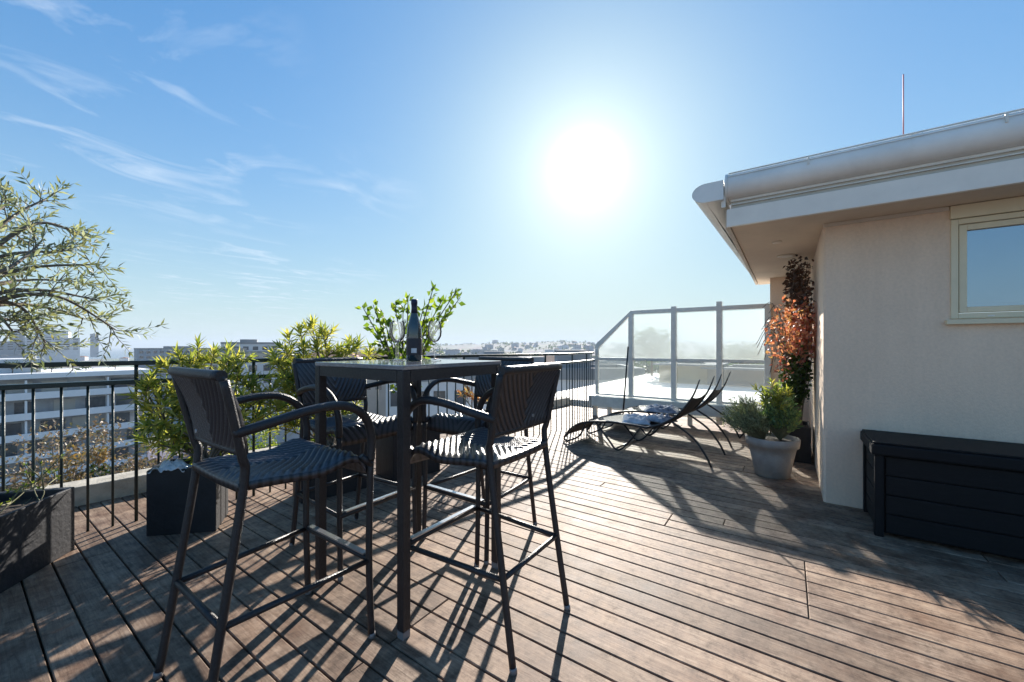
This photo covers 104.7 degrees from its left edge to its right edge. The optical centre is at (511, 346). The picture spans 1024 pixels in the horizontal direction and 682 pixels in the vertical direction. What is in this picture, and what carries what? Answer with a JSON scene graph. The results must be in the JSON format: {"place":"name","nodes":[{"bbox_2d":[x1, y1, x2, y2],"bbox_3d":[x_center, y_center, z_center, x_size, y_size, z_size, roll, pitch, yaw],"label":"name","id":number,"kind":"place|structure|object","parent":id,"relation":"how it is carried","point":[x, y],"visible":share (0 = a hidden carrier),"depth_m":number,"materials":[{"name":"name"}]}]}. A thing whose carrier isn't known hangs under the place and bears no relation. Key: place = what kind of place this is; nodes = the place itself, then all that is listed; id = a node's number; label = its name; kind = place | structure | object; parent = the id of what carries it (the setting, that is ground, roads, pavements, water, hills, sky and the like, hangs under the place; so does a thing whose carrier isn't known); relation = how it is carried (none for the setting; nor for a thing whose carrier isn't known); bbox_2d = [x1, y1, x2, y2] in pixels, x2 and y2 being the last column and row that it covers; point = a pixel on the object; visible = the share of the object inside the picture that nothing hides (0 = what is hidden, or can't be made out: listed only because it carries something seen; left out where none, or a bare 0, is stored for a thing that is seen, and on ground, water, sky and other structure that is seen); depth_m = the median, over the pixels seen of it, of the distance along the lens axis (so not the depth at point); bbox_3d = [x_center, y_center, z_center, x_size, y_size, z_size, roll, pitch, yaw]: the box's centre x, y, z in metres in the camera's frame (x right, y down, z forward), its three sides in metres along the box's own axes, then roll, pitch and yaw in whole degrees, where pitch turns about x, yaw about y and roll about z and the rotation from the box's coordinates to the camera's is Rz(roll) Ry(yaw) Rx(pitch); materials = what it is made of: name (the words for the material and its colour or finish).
{"place":"outdoors","nodes":[
{"label":"outdoors","id":0,"kind":"place"},
{"bbox_2d":[11,330,24,341],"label":"city building","id":1,"kind":"structure","parent":0,"point":[21,337],"depth_m":637.16,"materials":[{"name":"grey glass"}]},
{"bbox_2d":[0,477,72,491],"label":"garden bush","id":2,"kind":"object","parent":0,"point":[37,484],"visible":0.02,"depth_m":7.30,"materials":[{"name":"green plant"}]},
{"bbox_2d":[25,337,79,361],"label":"city building","id":3,"kind":"structure","parent":0,"point":[73,353],"depth_m":510.70,"materials":[{"name":"grey glass"}]},
{"bbox_2d":[35,330,70,337],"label":"city building","id":4,"kind":"structure","parent":0,"point":[60,335],"depth_m":540.63,"materials":[{"name":"white glass"}]},
{"bbox_2d":[0,413,133,489],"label":"garden bush","id":5,"kind":"object","parent":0,"point":[67,454],"visible":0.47,"depth_m":7.69,"materials":[{"name":"brown plant"}]},
{"bbox_2d":[0,358,152,489],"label":"apartment block","id":6,"kind":"structure","parent":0,"point":[18,410],"depth_m":64.89,"materials":[{"name":"white glass"}]},
{"bbox_2d":[0,443,16,456],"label":"window","id":7,"kind":"structure","parent":6,"relation":"in","point":[12,449],"depth_m":60.71,"materials":[{"name":"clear glass"}]},
{"bbox_2d":[0,423,20,436],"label":"window","id":8,"kind":"structure","parent":6,"relation":"in","point":[15,428],"depth_m":60.86,"materials":[{"name":"grey glass"}]},
{"bbox_2d":[7,382,31,393],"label":"window","id":9,"kind":"structure","parent":6,"relation":"in","point":[21,390],"depth_m":61.34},
{"bbox_2d":[14,402,30,413],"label":"window","id":10,"kind":"structure","parent":6,"relation":"in","point":[18,407],"depth_m":61.58,"materials":[{"name":"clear glass"}]},
{"bbox_2d":[19,462,30,474],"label":"window","id":11,"kind":"structure","parent":6,"relation":"in","point":[20,465],"depth_m":61.62,"materials":[{"name":"grey glass"}]},
{"bbox_2d":[27,440,43,453],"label":"window","id":12,"kind":"structure","parent":6,"relation":"in","point":[36,442],"depth_m":62.81,"materials":[{"name":"grey glass"}]},
{"bbox_2d":[40,418,64,431],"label":"window","id":13,"kind":"structure","parent":6,"relation":"in","point":[50,422],"depth_m":64.13,"materials":[{"name":"grey glass"}]},
{"bbox_2d":[41,380,66,391],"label":"window","id":14,"kind":"structure","parent":6,"relation":"in","point":[64,388],"depth_m":64.17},
{"bbox_2d":[54,399,74,410],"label":"window","id":15,"kind":"structure","parent":6,"relation":"in","point":[68,404],"depth_m":65.33,"materials":[{"name":"glass"}]},
{"bbox_2d":[59,436,75,448],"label":"window","id":16,"kind":"structure","parent":6,"relation":"in","point":[68,438],"depth_m":65.60,"materials":[{"name":"grey glass"}]},
{"bbox_2d":[72,415,98,427],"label":"window","id":17,"kind":"structure","parent":6,"relation":"in","point":[81,421],"depth_m":66.95,"materials":[{"name":"glass"}]},
{"bbox_2d":[80,454,94,464],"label":"window","id":18,"kind":"structure","parent":6,"relation":"in","point":[85,454],"depth_m":67.09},
{"bbox_2d":[80,378,104,389],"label":"window","id":19,"kind":"structure","parent":6,"relation":"in","point":[101,379],"depth_m":67.96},
{"bbox_2d":[85,396,105,407],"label":"window","id":20,"kind":"structure","parent":6,"relation":"in","point":[93,401],"depth_m":68.26,"materials":[{"name":"grey glass"}]},
{"bbox_2d":[93,432,110,444],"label":"window","id":21,"kind":"structure","parent":6,"relation":"in","point":[98,435],"depth_m":68.56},
{"bbox_2d":[109,447,127,459],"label":"window","id":22,"kind":"structure","parent":6,"relation":"in","point":[116,453],"depth_m":70.70,"materials":[{"name":"grey glass"}]},
{"bbox_2d":[109,412,129,423],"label":"window","id":23,"kind":"structure","parent":6,"relation":"in","point":[125,415],"depth_m":70.83,"materials":[{"name":"grey glass"}]},
{"bbox_2d":[111,377,133,386],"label":"window","id":24,"kind":"structure","parent":6,"relation":"in","point":[122,378],"depth_m":71.03,"materials":[{"name":"grey glass"}]},
{"bbox_2d":[116,395,133,404],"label":"window","id":25,"kind":"structure","parent":6,"relation":"in","point":[118,397],"depth_m":71.03,"materials":[{"name":"grey glass"}]},
{"bbox_2d":[127,428,143,439],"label":"window","id":26,"kind":"structure","parent":6,"relation":"in","point":[130,436],"depth_m":71.78,"materials":[{"name":"grey glass"}]},
{"bbox_2d":[42,444,115,483],"bbox_3d":[-7.730,3.285,7.144,1.082,2.992,1.154,0,0,35],"label":"garden bush","id":27,"kind":"object","parent":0,"point":[102,453],"visible":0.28,"depth_m":7.20,"materials":[{"name":"green plant"}]},
{"bbox_2d":[73,462,110,479],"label":"garden bush","id":28,"kind":"object","parent":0,"point":[101,469],"visible":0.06,"depth_m":7.53,"materials":[{"name":"green plant"}]},
{"bbox_2d":[89,444,167,477],"bbox_3d":[-7.603,3.352,8.007,1.027,2.858,1.414,0,0,-9],"label":"garden bush","id":29,"kind":"object","parent":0,"point":[141,461],"visible":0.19,"depth_m":7.85,"materials":[{"name":"green plant"}]},
{"bbox_2d":[134,346,218,375],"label":"city building","id":30,"kind":"structure","parent":0,"point":[145,353],"depth_m":245.45,"materials":[{"name":"grey concrete"}]},
{"bbox_2d":[149,447,227,466],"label":"garden bush","id":31,"kind":"object","parent":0,"point":[184,456],"visible":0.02,"depth_m":8.23,"materials":[{"name":"green plant"}]},
{"bbox_2d":[80,348,300,358],"bbox_3d":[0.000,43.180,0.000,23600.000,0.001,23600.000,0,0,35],"label":"sea","id":32,"kind":"structure","parent":0,"point":[116,353],"depth_m":2487.44,"materials":[{"name":"liquid"}]},
{"bbox_2d":[191,348,276,391],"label":"city building","id":33,"kind":"structure","parent":0,"point":[259,354],"depth_m":146.07,"materials":[{"name":"grey concrete"}]},
{"bbox_2d":[220,339,278,350],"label":"city building","id":34,"kind":"structure","parent":0,"point":[252,344],"depth_m":165.01,"materials":[{"name":"grey concrete"}]},
{"bbox_2d":[247,414,283,450],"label":"garden bush","id":35,"kind":"object","parent":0,"point":[264,433],"visible":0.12,"depth_m":8.54,"materials":[{"name":"green plant"}]},
{"bbox_2d":[239,352,299,446],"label":"city building","id":36,"kind":"structure","parent":0,"point":[262,368],"depth_m":101.34,"materials":[{"name":"grey concrete"}]},
{"bbox_2d":[263,365,270,370],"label":"window","id":37,"kind":"structure","parent":36,"relation":"in","point":[265,367],"depth_m":101.20,"materials":[{"name":"grey glass"}]},
{"bbox_2d":[310,350,359,436],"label":"city building","id":38,"kind":"structure","parent":0,"point":[331,356],"depth_m":87.02,"materials":[{"name":"concrete"}]},
{"bbox_2d":[41,342,763,466],"bbox_3d":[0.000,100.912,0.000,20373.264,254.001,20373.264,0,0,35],"label":"ground","id":39,"kind":"structure","parent":0,"point":[466,347],"depth_m":1203.83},
{"bbox_2d":[0,341,24,354],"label":"city building","id":40,"kind":"structure","parent":39,"relation":"on","point":[7,348],"depth_m":493.75,"materials":[{"name":"grey concrete"}]},
{"bbox_2d":[0,354,35,357],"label":"town house","id":41,"kind":"structure","parent":39,"relation":"on","point":[13,356],"depth_m":452.32,"materials":[{"name":"white glass"}]},
{"bbox_2d":[80,356,88,360],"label":"town house","id":42,"kind":"structure","parent":39,"relation":"on","point":[84,358],"depth_m":686.35,"materials":[{"name":"ceramic"}]},
{"bbox_2d":[90,333,98,356],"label":"city building","id":43,"kind":"structure","parent":39,"relation":"on","point":[94,351],"depth_m":895.68,"materials":[{"name":"grey concrete"}]},
{"bbox_2d":[119,357,128,360],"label":"town house","id":44,"kind":"structure","parent":39,"relation":"on","point":[124,359],"depth_m":610.55,"materials":[{"name":"ceramic"}]},
{"bbox_2d":[149,372,170,407],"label":"town house","id":45,"kind":"structure","parent":39,"relation":"on","point":[164,376],"depth_m":162.72,"materials":[{"name":"grey glass"}]},
{"bbox_2d":[357,351,423,416],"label":"city building","id":46,"kind":"structure","parent":39,"relation":"on","point":[372,399],"depth_m":113.87,"materials":[{"name":"concrete"}]},
{"bbox_2d":[386,376,486,417],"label":"city building","id":47,"kind":"structure","parent":39,"relation":"on","point":[424,385],"depth_m":41.38,"materials":[{"name":"grey concrete"}]},
{"bbox_2d":[391,392,396,406],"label":"window","id":48,"kind":"structure","parent":47,"relation":"in","point":[393,396],"depth_m":40.58,"materials":[{"name":"grey glass"}]},
{"bbox_2d":[434,391,444,398],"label":"window","id":49,"kind":"structure","parent":47,"relation":"in","point":[441,393],"depth_m":41.36,"materials":[{"name":"grey glass"}]},
{"bbox_2d":[456,391,465,404],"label":"window","id":50,"kind":"structure","parent":47,"relation":"in","point":[459,400],"depth_m":41.70,"materials":[{"name":"grey glass"}]},
{"bbox_2d":[445,349,458,354],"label":"town house","id":51,"kind":"structure","parent":39,"relation":"on","point":[452,352],"depth_m":791.80,"materials":[{"name":"grey glass"}]},
{"bbox_2d":[359,340,763,373],"bbox_3d":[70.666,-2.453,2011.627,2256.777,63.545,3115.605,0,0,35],"label":"woodland","id":52,"kind":"object","parent":39,"relation":"on","point":[646,365],"visible":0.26,"depth_m":967.38,"materials":[{"name":"green plant"}]},
{"bbox_2d":[591,361,616,363],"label":"town house","id":53,"kind":"structure","parent":39,"relation":"on","point":[603,362],"depth_m":271.48,"materials":[{"name":"grey glass"}]},
{"bbox_2d":[609,348,615,352],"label":"town house","id":54,"kind":"structure","parent":39,"relation":"on","point":[612,350],"depth_m":984.68,"materials":[{"name":"white glass"}]},
{"bbox_2d":[610,360,625,364],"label":"town house","id":55,"kind":"structure","parent":39,"relation":"on","point":[619,361],"depth_m":318.91,"materials":[{"name":"grey glass"}]},
{"bbox_2d":[614,344,622,348],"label":"town house","id":56,"kind":"structure","parent":39,"relation":"on","point":[617,346],"depth_m":1191.50,"materials":[{"name":"white glass"}]},
{"bbox_2d":[618,349,625,353],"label":"town house","id":57,"kind":"structure","parent":39,"relation":"on","point":[621,351],"depth_m":922.54,"materials":[{"name":"white glass"}]},
{"bbox_2d":[555,373,761,419],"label":"neighbour building","id":58,"kind":"structure","parent":39,"relation":"on","point":[647,385],"depth_m":9.62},
{"bbox_2d":[634,323,670,375],"bbox_3d":[5.202,0.128,14.662,1.448,1.911,1.540,0,0,1],"label":"roof tree","id":59,"kind":"object","parent":58,"relation":"on","point":[643,338],"visible":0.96,"depth_m":14.43,"materials":[{"name":"grey plant"}]},
{"bbox_2d":[653,361,728,384],"bbox_3d":[5.458,0.760,12.000,1.800,0.639,1.900,0,0,35],"label":"roof hut","id":60,"kind":"object","parent":58,"relation":"on","point":[690,373],"visible":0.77,"depth_m":11.37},
{"bbox_2d":[700,364,763,387],"bbox_3d":[6.600,0.795,11.000,2.200,0.569,1.700,0,0,35],"label":"roof hut","id":61,"kind":"object","parent":58,"relation":"on","point":[743,375],"visible":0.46,"depth_m":10.56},
{"bbox_2d":[722,340,763,364],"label":"roof bush","id":62,"kind":"object","parent":58,"relation":"on","point":[743,354],"visible":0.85,"depth_m":13.58,"materials":[{"name":"grey plant"}]},
{"bbox_2d":[20,571,808,681],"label":"deck base","id":63,"kind":"object","parent":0,"point":[55,573],"depth_m":1.77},
{"bbox_2d":[35,397,568,506],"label":"parapet","id":64,"kind":"structure","parent":63,"relation":"on","point":[99,489],"depth_m":3.07,"materials":[{"name":"concrete"}]},
{"bbox_2d":[0,405,1023,681],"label":"deck","id":65,"kind":"structure","parent":63,"relation":"on","point":[684,561],"depth_m":1.90,"materials":[{"name":"brown wood"}]},
{"bbox_2d":[0,487,74,592],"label":"planter","id":66,"kind":"object","parent":65,"relation":"on","point":[36,535],"visible":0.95,"depth_m":2.08,"materials":[{"name":"concrete"}]},
{"bbox_2d":[0,453,65,512],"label":"seedling plant","id":67,"kind":"object","parent":66,"relation":"on","point":[25,484],"visible":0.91,"depth_m":2.21,"materials":[{"name":"green plant"}]},
{"bbox_2d":[0,166,169,374],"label":"olive tree","id":68,"kind":"object","parent":66,"relation":"on","point":[12,292],"visible":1,"depth_m":2.16,"materials":[{"name":"green plant"}]},
{"bbox_2d":[146,458,227,535],"bbox_3d":[-2.134,0.978,2.620,0.455,0.405,0.292,0,0,-10],"label":"planter","id":69,"kind":"object","parent":65,"relation":"on","point":[166,494],"visible":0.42,"depth_m":2.48,"materials":[{"name":"black stone"}]},
{"bbox_2d":[147,459,191,473],"bbox_3d":[-2.165,0.762,2.524,0.200,0.073,0.140,0,0,-10],"label":"plastic sheet","id":70,"kind":"object","parent":69,"relation":"on","point":[180,464],"visible":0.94,"depth_m":2.50,"materials":[{"name":"plastic"}]},
{"bbox_2d":[120,333,290,464],"bbox_3d":[-2.089,0.363,2.727,0.964,0.928,0.665,0,0,-8],"label":"evergreen shrub","id":71,"kind":"object","parent":69,"relation":"on","point":[179,440],"visible":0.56,"depth_m":2.66,"materials":[{"name":"green plant"}]},
{"bbox_2d":[152,366,375,681],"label":"bar stool","id":72,"kind":"object","parent":65,"relation":"on","point":[209,401],"visible":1,"depth_m":1.42,"materials":[{"name":"wicker"}]},
{"bbox_2d":[0,352,594,531],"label":"metal railing","id":73,"kind":"object","parent":65,"relation":"on","point":[60,385],"visible":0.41,"depth_m":2.60,"materials":[{"name":"metal"}]},
{"bbox_2d":[293,442,366,503],"bbox_3d":[-1.449,0.980,3.226,0.554,0.400,0.235,0,0,-43],"label":"planter","id":74,"kind":"object","parent":65,"relation":"on","point":[349,485],"visible":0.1,"depth_m":3.17,"materials":[{"name":"black stone"}]},
{"bbox_2d":[259,314,387,445],"bbox_3d":[-1.554,0.292,3.315,0.571,1.155,0.962,0,0,35],"label":"evergreen shrub","id":75,"kind":"object","parent":74,"relation":"on","point":[286,373],"visible":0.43,"depth_m":3.20,"materials":[{"name":"green plant"}]},
{"bbox_2d":[289,357,418,581],"bbox_3d":[-0.953,0.628,2.354,0.585,1.109,0.559,0,0,35],"label":"bar stool","id":76,"kind":"object","parent":65,"relation":"on","point":[347,429],"visible":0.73,"depth_m":2.31,"materials":[{"name":"wicker"}]},
{"bbox_2d":[376,420,439,481],"bbox_3d":[-0.963,0.945,3.689,0.486,0.470,0.347,0,0,-43],"label":"planter","id":77,"kind":"object","parent":65,"relation":"on","point":[386,458],"visible":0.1,"depth_m":3.53,"materials":[{"name":"black stone"}]},
{"bbox_2d":[354,281,465,401],"bbox_3d":[-0.935,0.080,3.691,1.008,1.344,0.367,0,0,-5],"label":"lemon tree","id":78,"kind":"object","parent":77,"relation":"on","point":[391,353],"visible":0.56,"depth_m":3.65,"materials":[{"name":"green plant"}]},
{"bbox_2d":[315,359,500,640],"bbox_3d":[-0.516,0.629,2.038,0.660,1.102,0.660,0,0,35],"label":"bar table","id":79,"kind":"object","parent":65,"relation":"on","point":[403,374],"visible":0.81,"depth_m":1.76,"materials":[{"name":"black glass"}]},
{"bbox_2d":[389,322,402,360],"bbox_3d":[-0.629,-0.026,2.147,0.074,0.208,0.074,0,0,35],"label":"wine glass","id":80,"kind":"object","parent":79,"relation":"on","point":[392,338],"visible":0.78,"depth_m":2.14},
{"bbox_2d":[391,321,405,360],"bbox_3d":[-0.591,-0.026,2.053,0.074,0.208,0.074,0,0,35],"label":"wine glass","id":81,"kind":"object","parent":79,"relation":"on","point":[398,341],"visible":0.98,"depth_m":2.05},
{"bbox_2d":[406,299,421,360],"bbox_3d":[-0.510,-0.084,2.064,0.082,0.322,0.082,0,0,35],"label":"wine bottle","id":82,"kind":"object","parent":79,"relation":"on","point":[414,342],"visible":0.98,"depth_m":2.04,"materials":[{"name":"black glass"}]},
{"bbox_2d":[428,321,441,360],"bbox_3d":[-0.409,-0.026,2.095,0.074,0.208,0.074,0,0,35],"label":"wine glass","id":83,"kind":"object","parent":79,"relation":"on","point":[435,341],"visible":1,"depth_m":2.09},
{"bbox_2d":[421,356,536,564],"bbox_3d":[-0.181,0.628,2.510,0.559,1.109,0.585,0,0,35],"label":"bar stool","id":84,"kind":"object","parent":65,"relation":"on","point":[452,424],"visible":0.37,"depth_m":2.42,"materials":[{"name":"wicker"}]},
{"bbox_2d":[410,362,570,675],"bbox_3d":[-0.102,0.628,1.760,0.585,1.109,0.559,0,0,35],"label":"bar stool","id":85,"kind":"object","parent":65,"relation":"on","point":[523,397],"visible":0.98,"depth_m":1.64,"materials":[{"name":"wicker"}]},
{"bbox_2d":[622,347,628,413],"bbox_3d":[1.788,0.595,6.233,0.164,1.173,0.044,0,0,-29],"label":"pole","id":86,"kind":"object","parent":65,"relation":"on","point":[625,378],"visible":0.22,"depth_m":6.24,"materials":[{"name":"black metal"}]},
{"bbox_2d":[563,376,725,467],"bbox_3d":[1.482,0.756,4.609,1.699,0.856,0.604,0,0,40],"label":"sun lounger","id":87,"kind":"object","parent":65,"relation":"on","point":[692,404],"visible":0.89,"depth_m":4.43,"materials":[{"name":"black metal"}]},
{"bbox_2d":[622,413,649,424],"bbox_3d":[1.445,0.834,4.602,0.314,0.082,0.413,0,0,18],"label":"towel","id":88,"kind":"object","parent":87,"relation":"on","point":[635,418],"visible":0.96,"depth_m":4.48,"materials":[{"name":"fabric"}]},
{"bbox_2d":[647,413,677,422],"bbox_3d":[1.702,0.817,4.567,0.250,0.085,0.310,0,0,-28],"label":"towel","id":89,"kind":"object","parent":87,"relation":"on","point":[659,418],"visible":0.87,"depth_m":4.50,"materials":[{"name":"fabric"}]},
{"bbox_2d":[599,372,738,447],"bbox_3d":[2.076,0.756,5.351,1.699,0.856,0.604,0,0,38],"label":"sun lounger","id":90,"kind":"object","parent":65,"relation":"on","point":[714,394],"visible":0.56,"depth_m":5.14,"materials":[{"name":"black metal"}]},
{"bbox_2d":[644,404,678,413],"bbox_3d":[2.011,0.827,5.327,0.441,0.085,0.432,0,0,23],"label":"towel","id":91,"kind":"object","parent":90,"relation":"on","point":[670,409],"visible":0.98,"depth_m":5.21,"materials":[{"name":"fabric"}]},
{"bbox_2d":[589,301,770,425],"bbox_3d":[2.427,0.270,6.069,2.591,1.820,0.230,0,0,35],"label":"glass screen","id":92,"kind":"object","parent":65,"relation":"on","point":[609,401],"visible":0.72,"depth_m":6.01,"materials":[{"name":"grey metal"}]},
{"bbox_2d":[745,432,800,479],"bbox_3d":[2.381,1.004,3.619,0.426,0.352,0.426,0,0,35],"label":"flower pot","id":93,"kind":"object","parent":65,"relation":"on","point":[772,455],"visible":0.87,"depth_m":3.49,"materials":[{"name":"grey ceramic"}]},
{"bbox_2d":[716,394,770,438],"bbox_3d":[2.176,0.653,3.702,0.427,0.418,0.444,0,0,-15],"label":"rosemary bush","id":94,"kind":"object","parent":93,"relation":"on","point":[745,418],"visible":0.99,"depth_m":3.62,"materials":[{"name":"plant"}]},
{"bbox_2d":[749,376,794,434],"bbox_3d":[2.401,0.550,3.651,0.382,0.543,0.383,0,0,35],"label":"evergreen shrub","id":95,"kind":"object","parent":93,"relation":"on","point":[777,391],"visible":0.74,"depth_m":3.59,"materials":[{"name":"green plant"}]},
{"bbox_2d":[758,380,802,439],"bbox_3d":[2.463,0.579,3.629,0.355,0.566,0.348,0,0,35],"label":"leafy bush","id":96,"kind":"object","parent":93,"relation":"on","point":[784,423],"visible":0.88,"depth_m":3.55,"materials":[{"name":"green plant"}]},
{"bbox_2d":[788,421,810,463],"bbox_3d":[3.016,1.000,4.206,0.250,0.360,0.450,0,0,35],"label":"planter","id":97,"kind":"object","parent":65,"relation":"on","point":[803,452],"visible":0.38,"depth_m":3.98,"materials":[{"name":"black stone"}]},
{"bbox_2d":[756,254,816,425],"bbox_3d":[2.864,-0.029,4.127,0.495,1.745,1.212,0,0,35],"label":"climbing plant","id":98,"kind":"object","parent":97,"relation":"on","point":[795,346],"visible":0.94,"depth_m":3.89,"materials":[{"name":"orange plant"}]},
{"bbox_2d":[692,108,1023,508],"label":"house","id":99,"kind":"structure","parent":65,"relation":"on","point":[911,245],"depth_m":2.69,"materials":[{"name":"beige paint"}]},
{"bbox_2d":[945,196,1023,324],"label":"window","id":100,"kind":"structure","parent":99,"relation":"in","point":[987,237],"depth_m":2.53,"materials":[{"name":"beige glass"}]},
{"bbox_2d":[860,429,1023,559],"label":"storage box","id":101,"kind":"object","parent":65,"relation":"on","point":[965,493],"visible":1,"depth_m":2.30,"materials":[{"name":"black plastic"}]},
{"bbox_2d":[456,379,488,407],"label":"potted plant","id":102,"kind":"object","parent":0,"point":[468,392],"visible":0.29,"depth_m":4.19,"materials":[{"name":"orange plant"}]},
{"bbox_2d":[465,351,516,359],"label":"city building","id":103,"kind":"structure","parent":0,"point":[485,352],"depth_m":107.44,"materials":[{"name":"grey concrete"}]},
{"bbox_2d":[0,0,1023,347],"label":"sky","id":104,"kind":"structure","parent":0,"point":[256,168],"materials":[{"name":"blue"}]},
{"bbox_2d":[517,356,544,362],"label":"city building","id":105,"kind":"structure","parent":0,"point":[539,359],"depth_m":58.47,"materials":[{"name":"white concrete"}]},
{"bbox_2d":[543,356,554,362],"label":"city building","id":106,"kind":"structure","parent":0,"point":[550,358],"depth_m":93.30,"materials":[{"name":"concrete"}]},
{"bbox_2d":[555,350,644,391],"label":"city building","id":107,"kind":"structure","parent":0,"point":[610,372],"depth_m":26.99,"materials":[{"name":"white concrete"}]},
{"bbox_2d":[738,400,768,437],"bbox_3d":[3.137,0.868,4.981,0.459,0.639,0.419,0,0,35],"label":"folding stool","id":108,"kind":"object","parent":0,"point":[741,435],"visible":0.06,"depth_m":4.93,"materials":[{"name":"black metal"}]},
{"bbox_2d":[903,74,903,136],"bbox_3d":[3.270,-1.775,3.303,0.040,0.990,0.040,0,0,35],"label":"antenna","id":109,"kind":"object","parent":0,"point":[903,104],"visible":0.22,"depth_m":3.30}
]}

